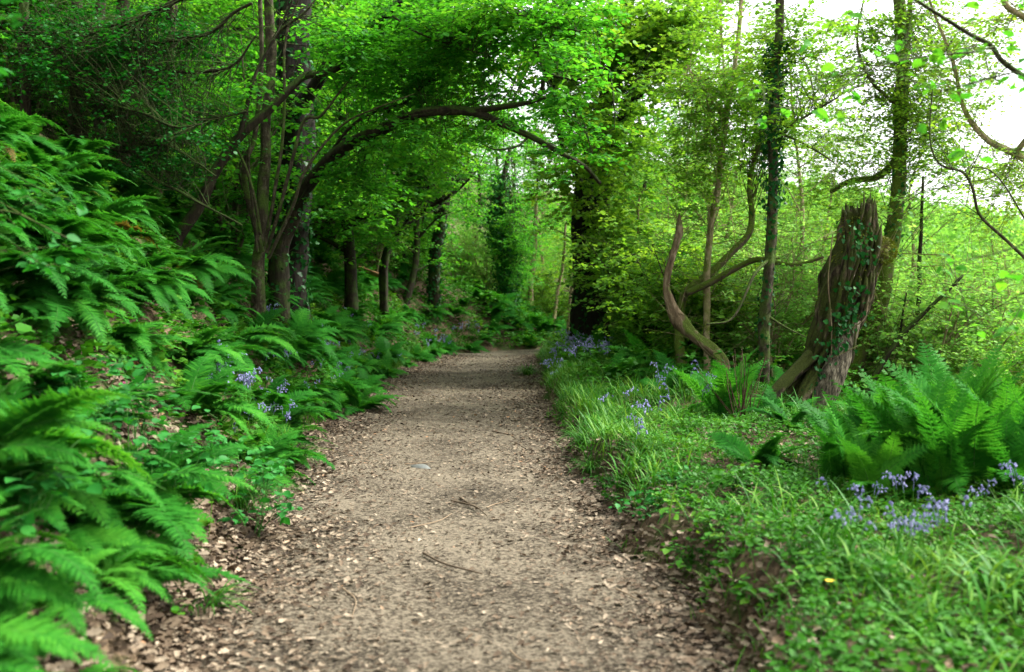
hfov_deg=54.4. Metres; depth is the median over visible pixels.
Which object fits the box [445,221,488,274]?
shrub
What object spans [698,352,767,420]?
fern
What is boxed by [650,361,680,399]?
bluebell
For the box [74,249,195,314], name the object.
fern
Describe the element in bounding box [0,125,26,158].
fern
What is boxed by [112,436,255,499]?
fern
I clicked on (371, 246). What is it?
tree
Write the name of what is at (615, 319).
shrub
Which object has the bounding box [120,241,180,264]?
fern
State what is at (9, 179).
fern
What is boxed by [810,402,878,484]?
fern
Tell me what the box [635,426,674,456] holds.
weed
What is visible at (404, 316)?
fern
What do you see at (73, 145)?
fern
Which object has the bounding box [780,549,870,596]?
weed
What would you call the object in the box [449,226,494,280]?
shrub
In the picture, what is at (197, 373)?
fern
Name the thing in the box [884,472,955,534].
bluebell
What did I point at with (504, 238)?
tree
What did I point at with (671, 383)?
fern
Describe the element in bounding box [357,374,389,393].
fern
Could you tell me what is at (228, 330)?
fern
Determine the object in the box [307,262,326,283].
fern
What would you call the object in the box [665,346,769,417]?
fern
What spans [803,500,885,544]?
weed
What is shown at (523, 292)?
shrub
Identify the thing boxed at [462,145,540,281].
tree
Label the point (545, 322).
fern
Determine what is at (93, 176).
fern
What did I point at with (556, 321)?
fern
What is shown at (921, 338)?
shrub
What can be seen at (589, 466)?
grass tuft
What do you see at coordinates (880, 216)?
tree
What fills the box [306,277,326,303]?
fern
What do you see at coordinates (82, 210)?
bramble bush
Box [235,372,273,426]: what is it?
bluebell
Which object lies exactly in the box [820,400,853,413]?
fern
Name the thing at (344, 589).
twig
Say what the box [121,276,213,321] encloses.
fern
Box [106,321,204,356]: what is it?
fern
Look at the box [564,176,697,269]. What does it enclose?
shrub
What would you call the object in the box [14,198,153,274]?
fern
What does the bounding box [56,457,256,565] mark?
fern
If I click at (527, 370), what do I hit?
grass tuft
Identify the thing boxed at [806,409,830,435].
fern
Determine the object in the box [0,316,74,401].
fern
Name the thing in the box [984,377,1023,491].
fern
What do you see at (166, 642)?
leaf litter
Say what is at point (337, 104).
tree
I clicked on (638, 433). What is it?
bluebell
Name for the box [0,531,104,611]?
fern
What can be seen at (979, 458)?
fern
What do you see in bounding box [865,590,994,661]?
grass tuft
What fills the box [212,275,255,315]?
fern
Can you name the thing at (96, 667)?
fern
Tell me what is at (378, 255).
shrub
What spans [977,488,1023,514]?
bluebell
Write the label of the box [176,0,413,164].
tree
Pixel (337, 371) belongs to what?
fern
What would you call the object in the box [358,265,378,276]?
dead branch
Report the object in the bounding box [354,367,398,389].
fern
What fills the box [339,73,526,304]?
tree
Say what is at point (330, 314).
fern
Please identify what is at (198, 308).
fern
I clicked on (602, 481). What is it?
weed
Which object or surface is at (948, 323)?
shrub
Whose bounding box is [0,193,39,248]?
fern
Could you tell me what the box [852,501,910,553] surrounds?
bluebell
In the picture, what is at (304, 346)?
fern
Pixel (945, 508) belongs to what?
bluebell
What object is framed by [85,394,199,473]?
herb
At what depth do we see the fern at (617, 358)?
14.88 m
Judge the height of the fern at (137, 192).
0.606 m
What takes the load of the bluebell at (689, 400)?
on the ground at (736, 614)
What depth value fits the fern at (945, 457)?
5.74 m
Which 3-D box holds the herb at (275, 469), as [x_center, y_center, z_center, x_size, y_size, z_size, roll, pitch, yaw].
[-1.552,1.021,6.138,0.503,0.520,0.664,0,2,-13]
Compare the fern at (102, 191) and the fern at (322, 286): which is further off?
the fern at (322, 286)
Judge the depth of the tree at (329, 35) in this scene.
21.51 m
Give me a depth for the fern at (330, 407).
12.83 m
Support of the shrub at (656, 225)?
on the ground at (736, 614)
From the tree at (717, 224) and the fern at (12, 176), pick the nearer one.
the fern at (12, 176)
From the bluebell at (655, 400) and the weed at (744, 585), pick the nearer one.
the weed at (744, 585)
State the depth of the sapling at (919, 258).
15.47 m
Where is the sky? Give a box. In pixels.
[231,0,1023,218]
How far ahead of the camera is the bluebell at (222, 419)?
8.57 m
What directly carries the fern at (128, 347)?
on the ground at (736, 614)
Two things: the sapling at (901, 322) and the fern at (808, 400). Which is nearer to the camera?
the fern at (808, 400)
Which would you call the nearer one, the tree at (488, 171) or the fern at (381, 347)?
the fern at (381, 347)
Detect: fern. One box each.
[0,103,31,117]
[0,110,66,151]
[0,113,37,161]
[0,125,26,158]
[0,142,37,203]
[0,158,91,203]
[0,159,64,193]
[0,161,55,197]
[0,161,55,242]
[0,168,14,208]
[0,169,23,216]
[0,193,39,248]
[0,218,145,284]
[0,222,26,242]
[0,246,124,330]
[0,270,59,320]
[0,290,8,313]
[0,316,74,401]
[0,334,38,395]
[0,358,165,489]
[0,377,177,529]
[0,454,95,542]
[0,505,113,671]
[0,507,81,671]
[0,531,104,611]
[0,547,103,623]
[0,639,24,654]
[1,422,128,524]
[2,178,40,199]
[3,361,226,448]
[6,170,45,195]
[6,192,65,247]
[8,263,175,350]
[11,169,52,191]
[13,140,135,207]
[13,213,109,279]
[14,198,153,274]
[14,547,153,640]
[15,116,79,166]
[17,606,105,671]
[21,150,112,195]
[29,189,127,255]
[31,135,131,189]
[34,264,144,318]
[37,530,216,613]
[39,484,180,535]
[41,511,168,573]
[46,135,118,178]
[53,199,118,250]
[55,284,151,332]
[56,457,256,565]
[66,194,164,249]
[68,181,116,204]
[68,274,153,341]
[72,519,194,556]
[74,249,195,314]
[79,663,137,671]
[83,147,140,188]
[88,137,149,184]
[94,194,177,260]
[98,323,152,370]
[101,522,250,597]
[103,422,244,525]
[105,198,173,229]
[106,230,170,259]
[106,306,196,378]
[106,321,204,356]
[107,196,154,214]
[110,168,162,205]
[111,182,169,220]
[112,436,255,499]
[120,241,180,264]
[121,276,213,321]
[124,237,216,322]
[143,218,190,241]
[149,205,198,221]
[153,238,224,280]
[156,326,247,372]
[161,185,215,220]
[162,214,210,243]
[165,354,283,443]
[167,250,209,279]
[174,236,263,296]
[176,343,271,399]
[178,333,284,388]
[180,289,216,322]
[182,277,256,310]
[189,319,250,355]
[195,248,258,285]
[195,467,249,501]
[196,296,264,325]
[204,226,252,251]
[208,244,251,266]
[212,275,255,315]
[214,320,299,360]
[218,430,326,488]
[228,245,268,274]
[237,422,335,469]
[239,332,298,362]
[239,387,295,412]
[244,307,296,342]
[245,233,268,245]
[246,281,284,305]
[254,331,305,371]
[261,391,351,444]
[266,284,303,314]
[266,373,333,437]
[274,322,316,370]
[274,343,310,365]
[282,383,324,409]
[285,382,343,413]
[286,307,341,364]
[288,376,342,400]
[292,334,331,368]
[296,401,326,431]
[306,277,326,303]
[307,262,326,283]
[307,292,335,305]
[308,275,337,304]
[309,238,331,253]
[310,305,356,327]
[314,250,338,268]
[314,316,367,347]
[314,344,350,359]
[315,270,344,296]
[320,345,357,371]
[320,402,348,418]
[322,281,345,297]
[323,300,368,331]
[323,369,370,394]
[324,362,356,380]
[330,250,343,263]
[331,390,367,407]
[332,314,369,348]
[334,346,362,372]
[335,377,406,415]
[336,280,368,291]
[336,303,377,318]
[336,310,372,345]
[337,265,368,288]
[343,301,378,312]
[347,344,380,372]
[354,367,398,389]
[357,269,378,286]
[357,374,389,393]
[358,269,378,296]
[361,355,386,376]
[366,318,406,334]
[366,353,390,378]
[367,324,404,342]
[370,299,405,320]
[372,335,402,362]
[373,314,407,332]
[378,350,408,379]
[382,335,405,363]
[383,311,414,328]
[388,270,408,290]
[388,273,400,289]
[389,309,417,321]
[390,341,415,365]
[395,254,411,272]
[398,261,421,283]
[400,304,418,323]
[401,359,419,367]
[410,343,430,358]
[415,314,434,326]
[419,278,452,291]
[419,303,453,321]
[419,336,448,357]
[419,350,438,361]
[423,333,440,347]
[441,334,465,355]
[442,303,470,316]
[453,296,475,304]
[461,340,489,352]
[466,281,490,291]
[472,287,496,300]
[475,302,516,315]
[479,332,494,344]
[480,291,518,306]
[480,310,514,336]
[483,290,533,305]
[501,307,519,319]
[501,315,532,329]
[502,299,520,310]
[514,323,544,340]
[519,334,538,347]
[526,318,562,329]
[528,312,549,323]
[533,325,556,336]
[543,316,565,337]
[554,320,565,334]
[569,323,613,357]
[602,344,624,359]
[602,350,654,378]
[606,327,674,365]
[638,365,691,392]
[651,349,707,379]
[663,367,742,389]
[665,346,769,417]
[708,432,819,467]
[709,363,765,379]
[735,394,825,429]
[751,385,797,410]
[752,344,801,370]
[772,365,783,380]
[778,397,817,412]
[788,384,878,457]
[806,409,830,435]
[809,368,952,484]
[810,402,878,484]
[818,405,940,498]
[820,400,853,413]
[824,366,979,455]
[838,340,1022,420]
[844,385,914,402]
[854,368,1023,497]
[876,341,1023,439]
[885,380,1006,501]
[939,369,1017,443]
[971,404,1023,493]
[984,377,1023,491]
[999,365,1023,401]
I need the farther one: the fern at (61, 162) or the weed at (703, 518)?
the fern at (61, 162)
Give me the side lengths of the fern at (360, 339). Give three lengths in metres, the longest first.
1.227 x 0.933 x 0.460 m
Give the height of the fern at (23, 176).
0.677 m
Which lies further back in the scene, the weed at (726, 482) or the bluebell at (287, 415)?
the bluebell at (287, 415)
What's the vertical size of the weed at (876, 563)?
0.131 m
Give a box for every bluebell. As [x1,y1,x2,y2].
[198,358,235,402]
[212,385,232,427]
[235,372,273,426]
[236,367,276,421]
[237,370,281,413]
[241,402,277,440]
[253,403,276,433]
[257,353,278,387]
[282,403,301,436]
[465,320,481,340]
[533,357,561,385]
[549,341,570,369]
[555,330,573,355]
[565,337,598,365]
[567,336,583,362]
[567,345,589,362]
[572,340,593,366]
[579,393,612,416]
[590,340,610,367]
[602,413,649,459]
[607,386,640,414]
[607,425,661,479]
[628,394,676,449]
[638,373,665,405]
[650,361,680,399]
[654,382,694,421]
[668,368,698,402]
[683,383,716,415]
[686,372,716,403]
[808,496,881,577]
[813,477,867,521]
[819,521,879,567]
[840,483,881,533]
[849,481,890,521]
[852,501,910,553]
[871,516,941,569]
[878,471,940,524]
[878,512,953,571]
[878,517,944,574]
[879,509,936,569]
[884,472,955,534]
[888,504,983,574]
[902,497,984,577]
[907,500,967,550]
[930,495,1006,553]
[961,479,1007,529]
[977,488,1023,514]
[988,473,1023,521]
[993,460,1022,506]
[1003,473,1023,507]
[1005,495,1023,517]
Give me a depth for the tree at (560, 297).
30.39 m
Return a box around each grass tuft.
[175,578,259,624]
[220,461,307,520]
[285,440,333,467]
[512,362,541,375]
[556,424,593,449]
[557,456,617,473]
[712,496,747,518]
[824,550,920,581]
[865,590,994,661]
[927,540,1023,612]
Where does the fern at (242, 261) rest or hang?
on the ground at (736, 614)
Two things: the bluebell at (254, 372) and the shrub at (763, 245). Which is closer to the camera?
the bluebell at (254, 372)
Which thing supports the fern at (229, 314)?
on the ground at (736, 614)
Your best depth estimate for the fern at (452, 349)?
28.17 m
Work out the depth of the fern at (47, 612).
3.35 m
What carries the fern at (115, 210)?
on the ground at (736, 614)
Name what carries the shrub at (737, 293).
on the ground at (736, 614)
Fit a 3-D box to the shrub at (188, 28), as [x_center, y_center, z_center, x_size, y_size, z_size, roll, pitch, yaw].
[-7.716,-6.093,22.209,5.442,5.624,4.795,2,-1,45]
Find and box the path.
[172,349,739,671]
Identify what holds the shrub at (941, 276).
on the ground at (736, 614)
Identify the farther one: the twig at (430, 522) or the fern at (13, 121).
the fern at (13, 121)
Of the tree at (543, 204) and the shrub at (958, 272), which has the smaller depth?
the shrub at (958, 272)
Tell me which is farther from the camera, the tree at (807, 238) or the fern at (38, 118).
the tree at (807, 238)
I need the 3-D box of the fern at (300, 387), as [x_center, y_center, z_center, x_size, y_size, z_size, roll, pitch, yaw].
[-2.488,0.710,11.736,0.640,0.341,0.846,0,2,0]
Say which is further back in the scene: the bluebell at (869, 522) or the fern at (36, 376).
the fern at (36, 376)
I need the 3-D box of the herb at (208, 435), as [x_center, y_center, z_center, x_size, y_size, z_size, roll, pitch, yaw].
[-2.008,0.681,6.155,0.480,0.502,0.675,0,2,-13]
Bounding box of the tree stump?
[763,191,897,411]
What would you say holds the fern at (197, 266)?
on the ground at (736, 614)
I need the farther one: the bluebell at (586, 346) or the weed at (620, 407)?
the bluebell at (586, 346)
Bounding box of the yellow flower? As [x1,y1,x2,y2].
[825,579,834,602]
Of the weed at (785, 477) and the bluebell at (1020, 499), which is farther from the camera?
the weed at (785, 477)
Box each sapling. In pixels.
[523,193,542,310]
[539,223,569,330]
[545,257,572,331]
[596,182,659,345]
[842,292,925,395]
[844,245,991,394]
[865,176,925,384]
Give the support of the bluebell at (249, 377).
on the ground at (736, 614)
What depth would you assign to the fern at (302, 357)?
13.88 m
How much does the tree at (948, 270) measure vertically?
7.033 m
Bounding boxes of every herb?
[0,437,101,558]
[26,354,137,420]
[27,401,110,467]
[32,355,157,437]
[34,409,107,538]
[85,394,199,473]
[104,362,181,436]
[146,435,257,508]
[147,403,226,469]
[217,457,302,536]
[223,436,290,502]
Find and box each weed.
[581,474,619,492]
[608,486,670,519]
[612,402,655,420]
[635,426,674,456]
[652,463,700,487]
[659,500,739,534]
[660,537,702,571]
[668,410,707,436]
[683,455,773,494]
[696,510,819,546]
[717,562,787,607]
[745,522,847,565]
[755,469,811,504]
[756,587,858,637]
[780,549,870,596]
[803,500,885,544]
[842,549,933,625]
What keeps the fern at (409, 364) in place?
on the ground at (736, 614)
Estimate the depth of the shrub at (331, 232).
25.68 m
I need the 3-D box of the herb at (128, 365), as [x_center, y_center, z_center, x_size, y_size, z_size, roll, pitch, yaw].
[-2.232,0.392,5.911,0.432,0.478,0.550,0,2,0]
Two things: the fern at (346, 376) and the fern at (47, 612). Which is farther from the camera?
the fern at (346, 376)
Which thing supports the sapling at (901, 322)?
on the ground at (736, 614)
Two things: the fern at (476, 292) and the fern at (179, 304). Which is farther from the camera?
the fern at (476, 292)
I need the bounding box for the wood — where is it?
[526,167,1023,376]
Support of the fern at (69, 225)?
on the ground at (736, 614)
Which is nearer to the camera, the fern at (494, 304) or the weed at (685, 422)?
the weed at (685, 422)
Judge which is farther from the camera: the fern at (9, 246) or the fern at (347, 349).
the fern at (347, 349)
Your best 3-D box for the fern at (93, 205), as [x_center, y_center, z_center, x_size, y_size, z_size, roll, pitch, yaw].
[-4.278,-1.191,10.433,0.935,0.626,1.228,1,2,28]
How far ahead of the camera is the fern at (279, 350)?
12.19 m
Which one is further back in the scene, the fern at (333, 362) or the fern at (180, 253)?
the fern at (333, 362)
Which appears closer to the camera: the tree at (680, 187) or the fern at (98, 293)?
the fern at (98, 293)
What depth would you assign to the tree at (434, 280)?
29.83 m
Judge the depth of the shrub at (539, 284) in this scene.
49.92 m
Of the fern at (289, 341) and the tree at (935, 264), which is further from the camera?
the tree at (935, 264)
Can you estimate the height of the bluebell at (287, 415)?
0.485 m
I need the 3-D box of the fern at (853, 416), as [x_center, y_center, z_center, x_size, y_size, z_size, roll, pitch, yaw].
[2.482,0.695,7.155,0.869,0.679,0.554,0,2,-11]
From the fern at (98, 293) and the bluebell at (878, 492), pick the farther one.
the fern at (98, 293)
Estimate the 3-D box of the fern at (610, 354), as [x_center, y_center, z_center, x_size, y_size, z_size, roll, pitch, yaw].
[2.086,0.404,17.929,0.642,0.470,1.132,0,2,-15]
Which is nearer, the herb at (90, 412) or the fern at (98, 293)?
the herb at (90, 412)
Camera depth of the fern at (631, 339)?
16.50 m
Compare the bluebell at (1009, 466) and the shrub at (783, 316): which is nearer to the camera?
the bluebell at (1009, 466)
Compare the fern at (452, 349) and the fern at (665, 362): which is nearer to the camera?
the fern at (665, 362)
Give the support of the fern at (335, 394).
on the ground at (736, 614)
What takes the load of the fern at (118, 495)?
on the ground at (736, 614)
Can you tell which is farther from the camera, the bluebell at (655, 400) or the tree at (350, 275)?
the tree at (350, 275)
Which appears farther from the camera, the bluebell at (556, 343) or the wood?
the wood
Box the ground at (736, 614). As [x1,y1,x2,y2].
[0,116,1023,671]
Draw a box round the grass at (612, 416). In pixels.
[204,334,1023,671]
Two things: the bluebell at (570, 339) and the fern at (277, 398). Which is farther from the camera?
the bluebell at (570, 339)
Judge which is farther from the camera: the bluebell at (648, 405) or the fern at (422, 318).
the fern at (422, 318)
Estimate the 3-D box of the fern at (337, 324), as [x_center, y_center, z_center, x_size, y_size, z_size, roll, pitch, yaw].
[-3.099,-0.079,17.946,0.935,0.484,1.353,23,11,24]
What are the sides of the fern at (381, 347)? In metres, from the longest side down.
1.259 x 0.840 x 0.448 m
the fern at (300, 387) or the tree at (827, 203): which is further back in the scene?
the tree at (827, 203)
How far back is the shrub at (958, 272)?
15.20 m
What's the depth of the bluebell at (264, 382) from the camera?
11.41 m
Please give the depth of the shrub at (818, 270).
15.89 m
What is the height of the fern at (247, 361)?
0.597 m
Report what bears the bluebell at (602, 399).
on the ground at (736, 614)
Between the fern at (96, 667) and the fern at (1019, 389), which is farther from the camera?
the fern at (1019, 389)
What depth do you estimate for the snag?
13.92 m
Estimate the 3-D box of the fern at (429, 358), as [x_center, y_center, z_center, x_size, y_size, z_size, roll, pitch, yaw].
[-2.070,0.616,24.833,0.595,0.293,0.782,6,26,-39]
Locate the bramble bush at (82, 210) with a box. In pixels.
[0,0,87,275]
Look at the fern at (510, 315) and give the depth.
32.23 m
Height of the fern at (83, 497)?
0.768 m
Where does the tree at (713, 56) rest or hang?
on the ground at (736, 614)
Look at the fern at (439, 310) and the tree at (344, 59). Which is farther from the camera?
the fern at (439, 310)
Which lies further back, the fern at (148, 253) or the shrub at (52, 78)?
the shrub at (52, 78)
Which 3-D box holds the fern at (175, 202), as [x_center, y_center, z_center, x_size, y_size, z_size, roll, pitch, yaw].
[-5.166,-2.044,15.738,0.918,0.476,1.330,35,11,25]
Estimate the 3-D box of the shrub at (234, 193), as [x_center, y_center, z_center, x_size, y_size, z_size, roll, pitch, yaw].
[-4.363,-3.115,16.065,4.042,4.309,4.322,-2,2,-41]
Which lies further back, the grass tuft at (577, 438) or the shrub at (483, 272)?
the shrub at (483, 272)
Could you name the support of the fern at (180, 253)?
on the ground at (736, 614)
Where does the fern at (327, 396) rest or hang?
on the ground at (736, 614)
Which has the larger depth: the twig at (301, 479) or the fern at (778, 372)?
the fern at (778, 372)
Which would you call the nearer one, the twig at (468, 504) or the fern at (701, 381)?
the twig at (468, 504)
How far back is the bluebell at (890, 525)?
4.34 m
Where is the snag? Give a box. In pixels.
[641,183,770,371]
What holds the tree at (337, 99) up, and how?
on the ground at (736, 614)
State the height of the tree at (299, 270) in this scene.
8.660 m
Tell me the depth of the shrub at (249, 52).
17.98 m
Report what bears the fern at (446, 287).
on the ground at (736, 614)
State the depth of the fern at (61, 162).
10.66 m
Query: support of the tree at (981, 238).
on the ground at (736, 614)
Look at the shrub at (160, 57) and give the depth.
19.27 m
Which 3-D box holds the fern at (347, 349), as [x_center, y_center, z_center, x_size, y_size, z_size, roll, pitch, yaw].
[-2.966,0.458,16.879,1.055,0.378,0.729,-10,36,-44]
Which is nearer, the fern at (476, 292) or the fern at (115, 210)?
the fern at (115, 210)
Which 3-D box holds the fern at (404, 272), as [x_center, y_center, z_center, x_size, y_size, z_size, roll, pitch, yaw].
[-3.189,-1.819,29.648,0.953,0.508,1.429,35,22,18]
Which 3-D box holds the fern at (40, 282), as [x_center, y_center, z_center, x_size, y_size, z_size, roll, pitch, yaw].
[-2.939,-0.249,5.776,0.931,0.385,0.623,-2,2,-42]
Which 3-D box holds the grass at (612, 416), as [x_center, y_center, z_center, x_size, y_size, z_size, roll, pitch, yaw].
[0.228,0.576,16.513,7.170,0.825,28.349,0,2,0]
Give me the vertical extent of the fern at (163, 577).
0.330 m
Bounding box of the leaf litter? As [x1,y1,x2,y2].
[0,324,1023,671]
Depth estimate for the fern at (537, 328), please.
32.35 m
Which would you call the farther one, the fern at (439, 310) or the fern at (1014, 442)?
the fern at (439, 310)
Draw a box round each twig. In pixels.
[295,475,308,484]
[342,587,356,617]
[410,513,451,527]
[422,552,481,573]
[451,500,486,515]
[459,497,480,505]
[509,649,548,661]
[615,588,650,605]
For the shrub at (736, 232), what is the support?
on the ground at (736, 614)
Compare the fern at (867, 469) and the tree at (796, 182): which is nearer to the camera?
the fern at (867, 469)
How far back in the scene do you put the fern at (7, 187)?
5.89 m
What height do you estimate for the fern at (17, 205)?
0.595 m
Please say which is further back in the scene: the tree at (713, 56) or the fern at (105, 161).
the tree at (713, 56)
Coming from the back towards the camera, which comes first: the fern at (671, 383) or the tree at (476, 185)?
the tree at (476, 185)
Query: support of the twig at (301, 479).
on the path
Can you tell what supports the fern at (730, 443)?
on the ground at (736, 614)
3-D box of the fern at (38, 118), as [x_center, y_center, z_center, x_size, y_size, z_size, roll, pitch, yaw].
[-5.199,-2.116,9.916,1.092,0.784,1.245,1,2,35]
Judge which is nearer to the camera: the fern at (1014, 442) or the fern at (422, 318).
the fern at (1014, 442)
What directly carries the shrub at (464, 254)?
on the ground at (736, 614)
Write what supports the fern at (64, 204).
on the ground at (736, 614)
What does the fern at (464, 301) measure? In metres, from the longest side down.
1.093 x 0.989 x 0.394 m
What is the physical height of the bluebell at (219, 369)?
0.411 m
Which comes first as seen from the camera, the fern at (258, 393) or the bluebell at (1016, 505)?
the bluebell at (1016, 505)
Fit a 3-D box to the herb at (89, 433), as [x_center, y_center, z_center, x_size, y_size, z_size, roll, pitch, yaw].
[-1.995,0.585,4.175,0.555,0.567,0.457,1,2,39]
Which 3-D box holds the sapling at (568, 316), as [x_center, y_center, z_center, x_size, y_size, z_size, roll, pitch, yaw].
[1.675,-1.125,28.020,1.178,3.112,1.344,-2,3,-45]
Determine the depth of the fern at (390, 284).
27.91 m
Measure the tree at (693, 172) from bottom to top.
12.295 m
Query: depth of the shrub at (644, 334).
17.94 m
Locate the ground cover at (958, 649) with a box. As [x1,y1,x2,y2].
[0,115,1023,671]
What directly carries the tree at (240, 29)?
on the ground at (736, 614)
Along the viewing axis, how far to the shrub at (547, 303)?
38.02 m
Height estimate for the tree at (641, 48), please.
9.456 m
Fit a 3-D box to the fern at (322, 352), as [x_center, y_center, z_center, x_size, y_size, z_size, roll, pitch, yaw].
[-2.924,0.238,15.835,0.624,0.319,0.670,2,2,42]
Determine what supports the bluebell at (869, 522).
on the ground at (736, 614)
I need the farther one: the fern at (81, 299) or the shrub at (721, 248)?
the shrub at (721, 248)
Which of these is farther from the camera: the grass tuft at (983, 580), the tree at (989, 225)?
the tree at (989, 225)
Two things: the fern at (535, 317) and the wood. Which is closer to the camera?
the fern at (535, 317)
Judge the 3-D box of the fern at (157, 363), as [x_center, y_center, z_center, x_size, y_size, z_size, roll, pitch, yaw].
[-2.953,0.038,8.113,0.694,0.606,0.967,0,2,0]
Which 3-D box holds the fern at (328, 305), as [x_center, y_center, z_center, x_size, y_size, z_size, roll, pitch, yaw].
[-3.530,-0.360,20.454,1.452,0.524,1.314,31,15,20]
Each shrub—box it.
[0,0,114,118]
[0,0,162,128]
[0,0,203,140]
[8,0,181,137]
[90,0,278,193]
[92,0,222,170]
[125,30,363,267]
[129,0,327,226]
[132,0,243,145]
[189,100,280,232]
[204,26,381,235]
[310,99,382,249]
[355,201,432,271]
[381,186,472,269]
[401,156,477,263]
[427,193,493,284]
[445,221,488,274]
[447,208,529,293]
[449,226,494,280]
[481,223,539,298]
[516,201,759,360]
[518,260,566,310]
[518,263,554,304]
[520,285,568,324]
[536,175,730,338]
[539,285,612,330]
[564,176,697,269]
[571,191,722,313]
[593,223,764,363]
[603,211,731,359]
[609,140,823,347]
[610,277,639,336]
[659,214,762,361]
[663,149,904,377]
[671,262,789,367]
[672,175,881,378]
[684,235,805,279]
[726,151,1023,400]
[747,184,952,391]
[796,182,1023,390]
[807,296,991,395]
[809,204,1023,378]
[851,277,1023,391]
[897,318,1023,387]
[899,232,1015,338]
[1004,345,1023,365]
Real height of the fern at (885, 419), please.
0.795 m
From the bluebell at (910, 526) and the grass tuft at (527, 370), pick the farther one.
the grass tuft at (527, 370)
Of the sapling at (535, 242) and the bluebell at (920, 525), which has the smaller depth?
the bluebell at (920, 525)
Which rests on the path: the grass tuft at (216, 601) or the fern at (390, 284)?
the grass tuft at (216, 601)
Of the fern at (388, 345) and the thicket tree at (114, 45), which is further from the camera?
the fern at (388, 345)
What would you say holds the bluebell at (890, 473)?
on the ground at (736, 614)
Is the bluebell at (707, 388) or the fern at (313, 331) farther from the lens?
the fern at (313, 331)
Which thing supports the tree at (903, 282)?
on the ground at (736, 614)
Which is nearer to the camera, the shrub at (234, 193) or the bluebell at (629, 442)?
the bluebell at (629, 442)
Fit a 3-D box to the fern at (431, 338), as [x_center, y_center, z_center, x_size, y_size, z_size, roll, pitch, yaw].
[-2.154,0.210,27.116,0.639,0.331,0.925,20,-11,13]
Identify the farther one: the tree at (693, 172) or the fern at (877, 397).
the tree at (693, 172)
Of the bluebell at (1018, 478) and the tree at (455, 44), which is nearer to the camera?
the bluebell at (1018, 478)
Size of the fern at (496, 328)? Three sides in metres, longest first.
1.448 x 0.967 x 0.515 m
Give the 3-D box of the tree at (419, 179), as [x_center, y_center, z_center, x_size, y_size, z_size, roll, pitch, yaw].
[-2.188,-2.470,22.214,4.183,4.959,6.918,0,2,0]
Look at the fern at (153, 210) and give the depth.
12.20 m
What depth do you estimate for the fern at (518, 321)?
31.77 m
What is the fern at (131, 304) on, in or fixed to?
on the ground at (736, 614)
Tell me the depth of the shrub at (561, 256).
21.66 m
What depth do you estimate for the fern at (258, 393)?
10.06 m
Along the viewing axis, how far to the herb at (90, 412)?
4.47 m
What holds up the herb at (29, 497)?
on the ground at (736, 614)
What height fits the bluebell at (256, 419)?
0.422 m
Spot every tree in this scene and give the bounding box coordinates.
[0,0,266,230]
[135,0,357,230]
[165,0,416,248]
[167,0,413,319]
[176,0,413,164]
[198,0,406,157]
[199,0,406,241]
[200,0,523,320]
[204,0,468,250]
[265,0,584,320]
[266,0,638,328]
[274,0,452,277]
[313,94,506,314]
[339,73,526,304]
[347,60,515,309]
[430,93,552,274]
[445,61,527,246]
[449,90,558,262]
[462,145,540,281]
[470,112,569,272]
[472,143,551,316]
[473,0,737,350]
[473,107,580,282]
[483,112,572,280]
[520,69,696,308]
[525,20,711,251]
[544,66,756,301]
[549,197,609,276]
[616,0,798,371]
[623,0,814,254]
[625,0,830,298]
[631,57,787,237]
[631,133,705,240]
[647,56,831,365]
[649,118,763,238]
[652,139,757,232]
[655,81,837,325]
[706,0,884,383]
[719,4,892,261]
[734,129,857,267]
[737,0,1023,338]
[755,189,805,257]
[756,118,907,303]
[777,222,830,260]
[780,0,1023,397]
[817,189,936,277]
[825,87,1020,355]
[854,195,955,311]
[880,0,1023,238]
[884,65,1023,344]
[890,239,1002,328]
[894,272,935,312]
[908,250,994,331]
[928,203,1023,354]
[950,214,1023,367]
[953,261,1023,364]
[965,237,1023,361]
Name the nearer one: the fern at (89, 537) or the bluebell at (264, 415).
the fern at (89, 537)
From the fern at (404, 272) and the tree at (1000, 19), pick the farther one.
the fern at (404, 272)
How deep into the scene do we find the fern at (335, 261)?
25.54 m
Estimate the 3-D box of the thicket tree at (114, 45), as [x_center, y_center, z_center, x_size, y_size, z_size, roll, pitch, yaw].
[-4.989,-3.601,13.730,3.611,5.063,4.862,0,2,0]
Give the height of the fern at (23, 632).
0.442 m
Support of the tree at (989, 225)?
on the ground at (736, 614)
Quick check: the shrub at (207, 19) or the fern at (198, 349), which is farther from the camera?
the shrub at (207, 19)
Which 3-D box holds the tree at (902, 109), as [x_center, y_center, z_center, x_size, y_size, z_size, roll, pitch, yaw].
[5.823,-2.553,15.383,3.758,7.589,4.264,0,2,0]
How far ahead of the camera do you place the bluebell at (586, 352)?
16.18 m
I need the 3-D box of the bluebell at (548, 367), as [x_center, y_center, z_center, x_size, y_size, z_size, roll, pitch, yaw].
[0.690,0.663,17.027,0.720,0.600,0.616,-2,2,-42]
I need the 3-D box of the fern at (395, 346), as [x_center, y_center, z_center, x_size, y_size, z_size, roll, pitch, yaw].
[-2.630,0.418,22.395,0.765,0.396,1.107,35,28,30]
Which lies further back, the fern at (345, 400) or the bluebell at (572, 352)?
the bluebell at (572, 352)
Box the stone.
[410,464,430,468]
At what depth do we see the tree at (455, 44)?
13.68 m
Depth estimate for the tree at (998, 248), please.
36.28 m
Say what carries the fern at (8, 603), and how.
on the ground at (736, 614)
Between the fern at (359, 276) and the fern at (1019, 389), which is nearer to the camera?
the fern at (1019, 389)
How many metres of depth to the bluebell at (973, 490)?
4.95 m
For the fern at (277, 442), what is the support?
on the ground at (736, 614)
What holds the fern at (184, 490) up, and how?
on the ground at (736, 614)
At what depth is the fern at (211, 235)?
15.56 m

